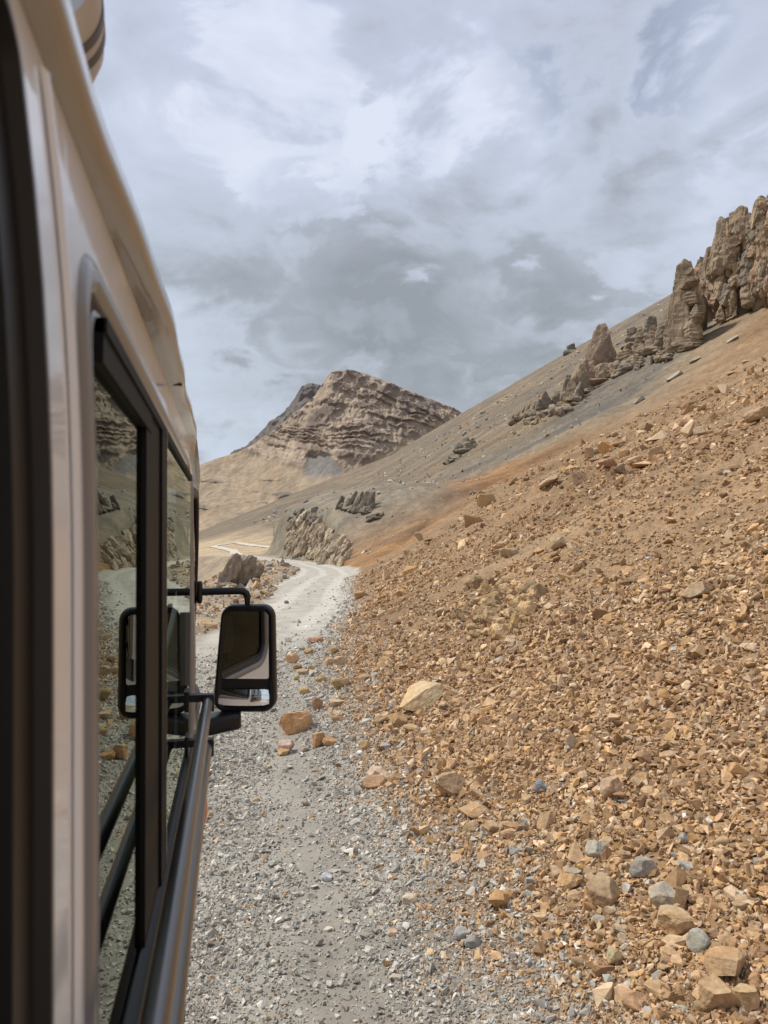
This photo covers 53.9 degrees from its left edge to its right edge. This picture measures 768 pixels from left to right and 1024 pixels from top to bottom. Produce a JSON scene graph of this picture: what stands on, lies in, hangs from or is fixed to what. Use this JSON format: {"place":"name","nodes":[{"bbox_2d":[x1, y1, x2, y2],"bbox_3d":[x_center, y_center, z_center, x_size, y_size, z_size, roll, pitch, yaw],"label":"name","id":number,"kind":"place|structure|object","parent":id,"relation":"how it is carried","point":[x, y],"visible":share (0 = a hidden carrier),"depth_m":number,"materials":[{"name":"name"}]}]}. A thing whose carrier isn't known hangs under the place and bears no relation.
{"place":"outdoors","nodes":[
{"label":"outdoors","id":0,"kind":"place"},
{"bbox_2d":[210,542,269,554],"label":"road","id":1,"kind":"structure","parent":0,"point":[232,551],"depth_m":396.23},
{"bbox_2d":[231,383,320,453],"bbox_3d":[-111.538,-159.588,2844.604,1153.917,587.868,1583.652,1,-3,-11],"label":"mountain","id":2,"kind":"structure","parent":0,"point":[306,393],"depth_m":2655.77,"materials":[{"name":"stone"}]},
{"bbox_2d":[199,369,461,531],"bbox_3d":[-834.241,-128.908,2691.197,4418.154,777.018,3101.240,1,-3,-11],"label":"mountain","id":3,"kind":"structure","parent":0,"point":[342,422],"depth_m":2198.44,"materials":[{"name":"stone"}]},
{"bbox_2d":[185,555,528,1023],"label":"road","id":4,"kind":"structure","parent":0,"point":[301,605],"depth_m":5.11,"materials":[{"name":"gravel"}]},
{"bbox_2d":[0,0,276,1023],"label":"minibus","id":5,"kind":"object","parent":4,"relation":"on","point":[106,742],"visible":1,"depth_m":0.55,"materials":[{"name":"white paint"}]},
{"bbox_2d":[0,0,53,1023],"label":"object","id":6,"kind":"structure","parent":5,"relation":"in","point":[26,469],"depth_m":0.40,"materials":[{"name":"black glass"}]},
{"bbox_2d":[70,0,105,83],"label":"roof canister","id":7,"kind":"object","parent":5,"relation":"on","point":[89,16],"visible":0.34,"depth_m":0.73,"materials":[{"name":"beige plastic"}]},
{"bbox_2d":[76,253,192,1023],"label":"side window","id":8,"kind":"structure","parent":5,"relation":"in","point":[137,477],"depth_m":0.77,"materials":[{"name":"grey"}]},
{"bbox_2d":[191,474,200,729],"bbox_3d":[-0.597,0.259,2.328,0.067,0.705,0.680,1,-3,-11],"label":"front door window","id":9,"kind":"structure","parent":5,"relation":"in","point":[194,486],"depth_m":2.30,"materials":[{"name":"grey"}]},
{"bbox_2d":[278,739,294,752],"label":"boulder","id":10,"kind":"object","parent":4,"relation":"on","point":[289,744],"visible":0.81,"depth_m":8.20,"materials":[{"name":"stone"}]},
{"bbox_2d":[285,654,299,662],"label":"stone","id":11,"kind":"object","parent":4,"relation":"on","point":[293,658],"visible":0.95,"depth_m":14.69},
{"bbox_2d":[279,710,312,734],"bbox_3d":[-1.065,2.550,9.119,0.406,0.303,0.300,1,-3,-24],"label":"boulder","id":12,"kind":"object","parent":4,"relation":"on","point":[291,723],"visible":0.94,"depth_m":9.01,"materials":[{"name":"stone"}]},
{"bbox_2d":[307,636,323,642],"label":"stone","id":13,"kind":"object","parent":4,"relation":"on","point":[316,639],"visible":0.84,"depth_m":17.40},
{"bbox_2d":[311,697,322,709],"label":"stone","id":14,"kind":"object","parent":4,"relation":"on","point":[316,703],"visible":0.94,"depth_m":10.01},
{"bbox_2d":[312,732,324,747],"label":"stone","id":15,"kind":"object","parent":4,"relation":"on","point":[317,738],"visible":0.8,"depth_m":8.23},
{"bbox_2d":[321,872,331,881],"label":"stone","id":16,"kind":"object","parent":4,"relation":"on","point":[326,877],"visible":1,"depth_m":4.98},
{"bbox_2d":[322,736,335,745],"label":"stone","id":17,"kind":"object","parent":4,"relation":"on","point":[327,740],"visible":0.82,"depth_m":8.16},
{"bbox_2d":[329,698,344,706],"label":"stone","id":18,"kind":"object","parent":4,"relation":"on","point":[333,702],"visible":0.91,"depth_m":9.92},
{"bbox_2d":[360,739,369,749],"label":"stone","id":19,"kind":"object","parent":4,"relation":"on","point":[365,745],"visible":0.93,"depth_m":7.60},
{"bbox_2d":[402,893,416,904],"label":"stone","id":20,"kind":"object","parent":4,"relation":"on","point":[408,898],"visible":0.99,"depth_m":4.46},
{"bbox_2d":[454,926,470,939],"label":"stone","id":21,"kind":"object","parent":4,"relation":"on","point":[461,932],"visible":0.97,"depth_m":4.00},
{"bbox_2d":[93,0,767,464],"label":"sky","id":22,"kind":"structure","parent":0,"point":[437,200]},
{"bbox_2d":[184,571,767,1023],"bbox_3d":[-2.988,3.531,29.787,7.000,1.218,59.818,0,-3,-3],"label":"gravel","id":23,"kind":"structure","parent":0,"point":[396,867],"depth_m":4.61,"materials":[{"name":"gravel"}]},
{"bbox_2d":[362,774,386,788],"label":"boulder","id":24,"kind":"object","parent":23,"relation":"on","point":[371,781],"visible":0.91,"depth_m":6.47,"materials":[{"name":"stone"}]},
{"bbox_2d":[368,766,387,775],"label":"boulder","id":25,"kind":"object","parent":23,"relation":"on","point":[374,770],"visible":0.61,"depth_m":6.68,"materials":[{"name":"stone"}]},
{"bbox_2d":[464,935,481,948],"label":"boulder","id":26,"kind":"object","parent":23,"relation":"on","point":[471,941],"visible":1,"depth_m":3.90,"materials":[{"name":"stone"}]},
{"bbox_2d":[660,944,678,955],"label":"loose stone","id":27,"kind":"object","parent":23,"relation":"on","point":[667,949],"visible":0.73,"depth_m":3.37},
{"bbox_2d":[196,294,767,1023],"bbox_3d":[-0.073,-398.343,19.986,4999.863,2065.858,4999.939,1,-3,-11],"label":"ground","id":28,"kind":"structure","parent":0,"point":[426,508],"depth_m":54.53,"materials":[{"name":"soil"}]},
{"bbox_2d":[215,553,264,587],"bbox_3d":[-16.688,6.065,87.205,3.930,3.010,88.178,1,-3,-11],"label":"rock outcrop","id":29,"kind":"object","parent":28,"relation":"on","point":[241,569],"visible":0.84,"depth_m":45.02,"materials":[{"name":"stone"}]},
{"bbox_2d":[196,556,332,634],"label":"rubble","id":30,"kind":"object","parent":28,"relation":"on","point":[251,586],"visible":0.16,"depth_m":40.40,"materials":[{"name":"stone"}]},
{"bbox_2d":[283,506,352,566],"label":"rock cliff","id":31,"kind":"structure","parent":28,"relation":"on","point":[312,532],"depth_m":114.98,"materials":[{"name":"stone"}]},
{"bbox_2d":[331,678,348,688],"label":"boulder","id":32,"kind":"object","parent":28,"relation":"on","point":[337,683],"visible":0.82,"depth_m":10.99,"materials":[{"name":"stone"}]},
{"bbox_2d":[334,656,346,664],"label":"stone","id":33,"kind":"object","parent":28,"relation":"on","point":[340,660],"visible":0.9,"depth_m":13.06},
{"bbox_2d":[335,491,375,513],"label":"rock outcrop","id":34,"kind":"object","parent":28,"relation":"on","point":[364,504],"visible":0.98,"depth_m":109.71,"materials":[{"name":"stone"}]},
{"bbox_2d":[365,512,383,521],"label":"rock outcrop","id":35,"kind":"object","parent":28,"relation":"on","point":[373,516],"visible":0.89,"depth_m":105.01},
{"bbox_2d":[371,713,388,724],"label":"boulder","id":36,"kind":"object","parent":28,"relation":"on","point":[380,718],"visible":0.9,"depth_m":8.34,"materials":[{"name":"stone"}]},
{"bbox_2d":[388,713,407,725],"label":"boulder","id":37,"kind":"object","parent":28,"relation":"on","point":[398,719],"visible":0.83,"depth_m":8.02,"materials":[{"name":"stone"}]},
{"bbox_2d":[403,724,419,730],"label":"boulder","id":38,"kind":"object","parent":28,"relation":"on","point":[411,727],"visible":0.81,"depth_m":7.67,"materials":[{"name":"stone"}]},
{"bbox_2d":[437,772,463,796],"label":"boulder","id":39,"kind":"object","parent":28,"relation":"on","point":[451,783],"visible":0.93,"depth_m":5.73,"materials":[{"name":"stone"}]},
{"bbox_2d":[442,437,476,464],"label":"rock outcrop","id":40,"kind":"object","parent":28,"relation":"on","point":[465,445],"visible":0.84,"depth_m":160.99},
{"bbox_2d":[463,821,478,832],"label":"loose stone","id":41,"kind":"object","parent":28,"relation":"on","point":[471,827],"visible":0.88,"depth_m":5.10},
{"bbox_2d":[459,801,489,818],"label":"boulder","id":42,"kind":"object","parent":28,"relation":"on","point":[473,810],"visible":0.95,"depth_m":5.29,"materials":[{"name":"stone"}]},
{"bbox_2d":[253,300,714,553],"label":"scattered rubble","id":43,"kind":"object","parent":28,"relation":"on","point":[445,433],"visible":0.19,"depth_m":420.25,"materials":[{"name":"stone"}]},
{"bbox_2d":[477,494,495,507],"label":"boulder","id":44,"kind":"object","parent":28,"relation":"on","point":[483,500],"visible":0.75,"depth_m":78.18,"materials":[{"name":"stone"}]},
{"bbox_2d":[454,575,547,639],"bbox_3d":[1.835,1.517,12.803,1.309,0.808,5.808,0,-3,1],"label":"rock outcrop","id":45,"kind":"object","parent":28,"relation":"on","point":[489,612],"visible":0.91,"depth_m":11.39,"materials":[{"name":"stone"}]},
{"bbox_2d":[500,548,518,556],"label":"boulder","id":46,"kind":"object","parent":28,"relation":"on","point":[505,552],"visible":0.87,"depth_m":17.72,"materials":[{"name":"stone"}]},
{"bbox_2d":[509,611,518,633],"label":"stone","id":47,"kind":"object","parent":28,"relation":"on","point":[515,617],"visible":0.87,"depth_m":10.01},
{"bbox_2d":[508,400,535,425],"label":"rock outcrop","id":48,"kind":"object","parent":28,"relation":"on","point":[524,413],"visible":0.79,"depth_m":376.50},
{"bbox_2d":[520,794,532,805],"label":"loose stone","id":49,"kind":"object","parent":28,"relation":"on","point":[525,800],"visible":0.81,"depth_m":5.19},
{"bbox_2d":[532,911,546,922],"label":"loose stone","id":50,"kind":"object","parent":28,"relation":"on","point":[540,916],"visible":0.97,"depth_m":3.93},
{"bbox_2d":[322,357,767,1023],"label":"scree","id":51,"kind":"structure","parent":28,"relation":"on","point":[734,773],"depth_m":6.32,"materials":[{"name":"gravel"}]},
{"bbox_2d":[387,773,399,782],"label":"stone","id":52,"kind":"object","parent":51,"relation":"on","point":[392,777],"visible":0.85,"depth_m":6.38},
{"bbox_2d":[399,681,444,711],"bbox_3d":[0.403,2.081,8.485,0.530,0.325,0.426,1,-3,-11],"label":"boulder","id":53,"kind":"object","parent":51,"relation":"on","point":[419,695],"visible":0.94,"depth_m":8.36,"materials":[{"name":"stone"}]},
{"bbox_2d":[435,607,449,615],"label":"stone","id":54,"kind":"object","parent":51,"relation":"on","point":[438,611],"visible":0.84,"depth_m":13.99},
{"bbox_2d":[470,788,483,796],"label":"loose stone","id":55,"kind":"object","parent":51,"relation":"on","point":[475,792],"visible":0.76,"depth_m":5.57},
{"bbox_2d":[484,820,498,831],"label":"loose stone","id":56,"kind":"object","parent":51,"relation":"on","point":[491,825],"visible":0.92,"depth_m":5.00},
{"bbox_2d":[501,828,515,837],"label":"loose stone","id":57,"kind":"object","parent":51,"relation":"on","point":[510,832],"visible":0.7,"depth_m":4.85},
{"bbox_2d":[534,780,546,793],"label":"stone","id":58,"kind":"object","parent":51,"relation":"on","point":[539,785],"visible":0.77,"depth_m":5.27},
{"bbox_2d":[550,865,563,877],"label":"loose stone","id":59,"kind":"object","parent":51,"relation":"on","point":[556,870],"visible":0.74,"depth_m":4.25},
{"bbox_2d":[567,889,582,902],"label":"loose stone","id":60,"kind":"object","parent":51,"relation":"on","point":[573,894],"visible":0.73,"depth_m":3.99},
{"bbox_2d":[571,956,588,966],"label":"loose stone","id":61,"kind":"object","parent":51,"relation":"on","point":[577,961],"visible":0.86,"depth_m":3.51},
{"bbox_2d":[586,871,620,908],"bbox_3d":[1.139,1.969,3.917,0.154,0.156,0.148,3,-4,-45],"label":"boulder","id":62,"kind":"object","parent":51,"relation":"on","point":[603,888],"visible":0.85,"depth_m":3.88,"materials":[{"name":"stone"}]},
{"bbox_2d":[606,857,622,868],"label":"loose stone","id":63,"kind":"object","parent":51,"relation":"on","point":[617,860],"visible":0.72,"depth_m":4.15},
{"bbox_2d":[612,986,621,1004],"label":"loose stone","id":64,"kind":"object","parent":51,"relation":"on","point":[615,993],"visible":0.42,"depth_m":3.23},
{"bbox_2d":[617,849,631,858],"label":"loose stone","id":65,"kind":"object","parent":51,"relation":"on","point":[626,855],"visible":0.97,"depth_m":4.20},
{"bbox_2d":[633,817,644,827],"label":"loose stone","id":66,"kind":"object","parent":51,"relation":"on","point":[638,822],"visible":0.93,"depth_m":4.43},
{"bbox_2d":[633,772,650,781],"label":"loose stone","id":67,"kind":"object","parent":51,"relation":"on","point":[642,776],"visible":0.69,"depth_m":4.92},
{"bbox_2d":[648,881,675,909],"bbox_3d":[1.385,1.896,3.725,0.161,0.115,0.132,-2,-3,32],"label":"boulder","id":68,"kind":"object","parent":51,"relation":"on","point":[660,893],"visible":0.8,"depth_m":3.69,"materials":[{"name":"stone"}]},
{"bbox_2d":[660,955,670,963],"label":"loose stone","id":69,"kind":"object","parent":51,"relation":"on","point":[665,959],"visible":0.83,"depth_m":3.33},
{"bbox_2d":[659,750,676,760],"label":"loose stone","id":70,"kind":"object","parent":51,"relation":"on","point":[668,754],"visible":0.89,"depth_m":5.04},
{"bbox_2d":[656,904,695,935],"bbox_3d":[1.358,1.906,3.509,0.177,0.128,0.157,1,-3,-11],"label":"boulder","id":71,"kind":"object","parent":51,"relation":"on","point":[673,920],"visible":0.88,"depth_m":3.46,"materials":[{"name":"stone"}]},
{"bbox_2d":[677,851,690,861],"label":"loose stone","id":72,"kind":"object","parent":51,"relation":"on","point":[683,856],"visible":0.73,"depth_m":3.96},
{"bbox_2d":[686,927,710,953],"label":"boulder","id":73,"kind":"object","parent":51,"relation":"on","point":[697,940],"visible":0.86,"depth_m":3.33,"materials":[{"name":"stone"}]},
{"bbox_2d":[695,813,706,823],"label":"loose stone","id":74,"kind":"object","parent":51,"relation":"on","point":[699,817],"visible":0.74,"depth_m":4.23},
{"bbox_2d":[698,973,738,1010],"bbox_3d":[1.350,1.930,3.015,0.150,0.129,0.125,1,-3,-11],"label":"boulder","id":75,"kind":"object","parent":51,"relation":"on","point":[715,991],"visible":0.88,"depth_m":2.99,"materials":[{"name":"stone"}]},
{"bbox_2d":[714,848,728,858],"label":"loose stone","id":76,"kind":"object","parent":51,"relation":"on","point":[718,852],"visible":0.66,"depth_m":3.87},
{"bbox_2d":[703,946,746,975],"bbox_3d":[1.429,1.894,3.169,0.135,0.116,0.149,3,-4,-45],"label":"boulder","id":77,"kind":"object","parent":51,"relation":"on","point":[724,961],"visible":0.98,"depth_m":3.14,"materials":[{"name":"stone"}]},
{"bbox_2d":[717,932,733,944],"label":"loose stone","id":78,"kind":"object","parent":51,"relation":"on","point":[725,937],"visible":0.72,"depth_m":3.33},
{"bbox_2d":[734,983,759,1011],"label":"boulder","id":79,"kind":"object","parent":51,"relation":"on","point":[747,995],"visible":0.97,"depth_m":2.95,"materials":[{"name":"stone"}]},
{"bbox_2d":[534,390,559,417],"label":"rock outcrop","id":80,"kind":"object","parent":28,"relation":"on","point":[543,404],"visible":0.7,"depth_m":160.88,"materials":[{"name":"stone"}]},
{"bbox_2d":[538,474,557,488],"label":"boulder","id":81,"kind":"object","parent":28,"relation":"on","point":[548,480],"visible":0.94,"depth_m":27.18,"materials":[{"name":"stone"}]},
{"bbox_2d":[523,401,579,424],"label":"rock outcrop","id":82,"kind":"object","parent":28,"relation":"on","point":[562,408],"visible":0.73,"depth_m":149.20,"materials":[{"name":"stone"}]},
{"bbox_2d":[550,536,566,549],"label":"boulder","id":83,"kind":"object","parent":28,"relation":"on","point":[559,542],"visible":0.98,"depth_m":15.65,"materials":[{"name":"stone"}]},
{"bbox_2d":[563,343,575,355],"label":"rock outcrop","id":84,"kind":"object","parent":28,"relation":"on","point":[570,348],"visible":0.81,"depth_m":694.39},
{"bbox_2d":[559,873,583,890],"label":"boulder","id":85,"kind":"object","parent":28,"relation":"on","point":[567,880],"visible":0.98,"depth_m":4.09,"materials":[{"name":"stone"}]},
{"bbox_2d":[577,770,588,782],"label":"loose stone","id":86,"kind":"object","parent":28,"relation":"on","point":[584,775],"visible":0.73,"depth_m":5.20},
{"bbox_2d":[559,358,608,402],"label":"rock outcrop","id":87,"kind":"object","parent":28,"relation":"on","point":[582,380],"visible":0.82,"depth_m":155.56,"materials":[{"name":"stone"}]},
{"bbox_2d":[585,840,605,857],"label":"boulder","id":88,"kind":"object","parent":28,"relation":"on","point":[594,848],"visible":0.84,"depth_m":4.29,"materials":[{"name":"stone"}]},
{"bbox_2d":[585,323,620,369],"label":"rock outcrop","id":89,"kind":"object","parent":28,"relation":"on","point":[600,349],"visible":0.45,"depth_m":386.34,"materials":[{"name":"stone"}]},
{"bbox_2d":[598,458,616,467],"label":"boulder","id":90,"kind":"object","parent":28,"relation":"on","point":[609,462],"visible":0.9,"depth_m":24.78,"materials":[{"name":"stone"}]},
{"bbox_2d":[600,776,621,799],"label":"boulder","id":91,"kind":"object","parent":28,"relation":"on","point":[609,785],"visible":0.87,"depth_m":4.84,"materials":[{"name":"stone"}]},
{"bbox_2d":[606,945,621,964],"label":"stone","id":92,"kind":"object","parent":28,"relation":"on","point":[613,955],"visible":1,"depth_m":3.44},
{"bbox_2d":[617,986,648,1010],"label":"boulder","id":93,"kind":"object","parent":28,"relation":"on","point":[630,998],"visible":0.88,"depth_m":3.16,"materials":[{"name":"stone"}]},
{"bbox_2d":[625,456,641,464],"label":"stone","id":94,"kind":"object","parent":28,"relation":"on","point":[628,461],"visible":0.86,"depth_m":25.74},
{"bbox_2d":[606,340,673,378],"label":"rock outcrop","id":95,"kind":"object","parent":28,"relation":"on","point":[631,362],"visible":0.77,"depth_m":154.87,"materials":[{"name":"stone"}]},
{"bbox_2d":[629,856,657,877],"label":"boulder","id":96,"kind":"object","parent":28,"relation":"on","point":[642,866],"visible":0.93,"depth_m":3.98,"materials":[{"name":"stone"}]},
{"bbox_2d":[640,786,653,795],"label":"loose stone","id":97,"kind":"object","parent":28,"relation":"on","point":[645,790],"visible":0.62,"depth_m":4.75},
{"bbox_2d":[620,308,674,356],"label":"rock outcrop","id":98,"kind":"object","parent":28,"relation":"on","point":[650,331],"visible":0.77,"depth_m":159.30,"materials":[{"name":"stone"}]},
{"bbox_2d":[648,446,663,457],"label":"stone","id":99,"kind":"object","parent":28,"relation":"on","point":[653,451],"visible":0.78,"depth_m":28.37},
{"bbox_2d":[644,979,671,999],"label":"boulder","id":100,"kind":"object","parent":28,"relation":"on","point":[652,987],"visible":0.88,"depth_m":3.19,"materials":[{"name":"stone"}]},
{"bbox_2d":[658,813,675,823],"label":"loose stone","id":101,"kind":"object","parent":28,"relation":"on","point":[664,817],"visible":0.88,"depth_m":4.36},
{"bbox_2d":[672,778,688,788],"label":"loose stone","id":102,"kind":"object","parent":28,"relation":"on","point":[679,783],"visible":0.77,"depth_m":4.66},
{"bbox_2d":[677,832,688,842],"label":"loose stone","id":103,"kind":"object","parent":28,"relation":"on","point":[683,836],"visible":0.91,"depth_m":4.13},
{"bbox_2d":[663,259,707,353],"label":"rock tower","id":104,"kind":"structure","parent":28,"relation":"on","point":[686,323],"depth_m":147.57,"materials":[{"name":"stone"}]},
{"bbox_2d":[679,861,692,870],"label":"loose stone","id":105,"kind":"object","parent":28,"relation":"on","point":[686,865],"visible":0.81,"depth_m":3.91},
{"bbox_2d":[681,581,709,598],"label":"boulder","id":106,"kind":"object","parent":28,"relation":"on","point":[695,589],"visible":0.99,"depth_m":7.78,"materials":[{"name":"stone"}]},
{"bbox_2d":[693,426,706,435],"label":"stone","id":107,"kind":"object","parent":28,"relation":"on","point":[700,430],"visible":0.74,"depth_m":28.29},
{"bbox_2d":[694,999,708,1011],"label":"loose stone","id":108,"kind":"object","parent":28,"relation":"on","point":[699,1006],"visible":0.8,"depth_m":3.02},
{"bbox_2d":[708,928,718,939],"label":"loose stone","id":109,"kind":"object","parent":28,"relation":"on","point":[714,932],"visible":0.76,"depth_m":3.38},
{"bbox_2d":[714,836,729,845],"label":"loose stone","id":110,"kind":"object","parent":28,"relation":"on","point":[723,840],"visible":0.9,"depth_m":3.96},
{"bbox_2d":[694,195,767,322],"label":"rock cliff","id":111,"kind":"structure","parent":28,"relation":"on","point":[731,269],"depth_m":149.37,"materials":[{"name":"stone"}]},
{"bbox_2d":[731,899,750,910],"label":"loose stone","id":112,"kind":"object","parent":28,"relation":"on","point":[739,904],"visible":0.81,"depth_m":3.48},
{"bbox_2d":[743,406,767,422],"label":"boulder","id":113,"kind":"object","parent":28,"relation":"on","point":[755,415],"visible":0.94,"depth_m":21.11,"materials":[{"name":"stone"}]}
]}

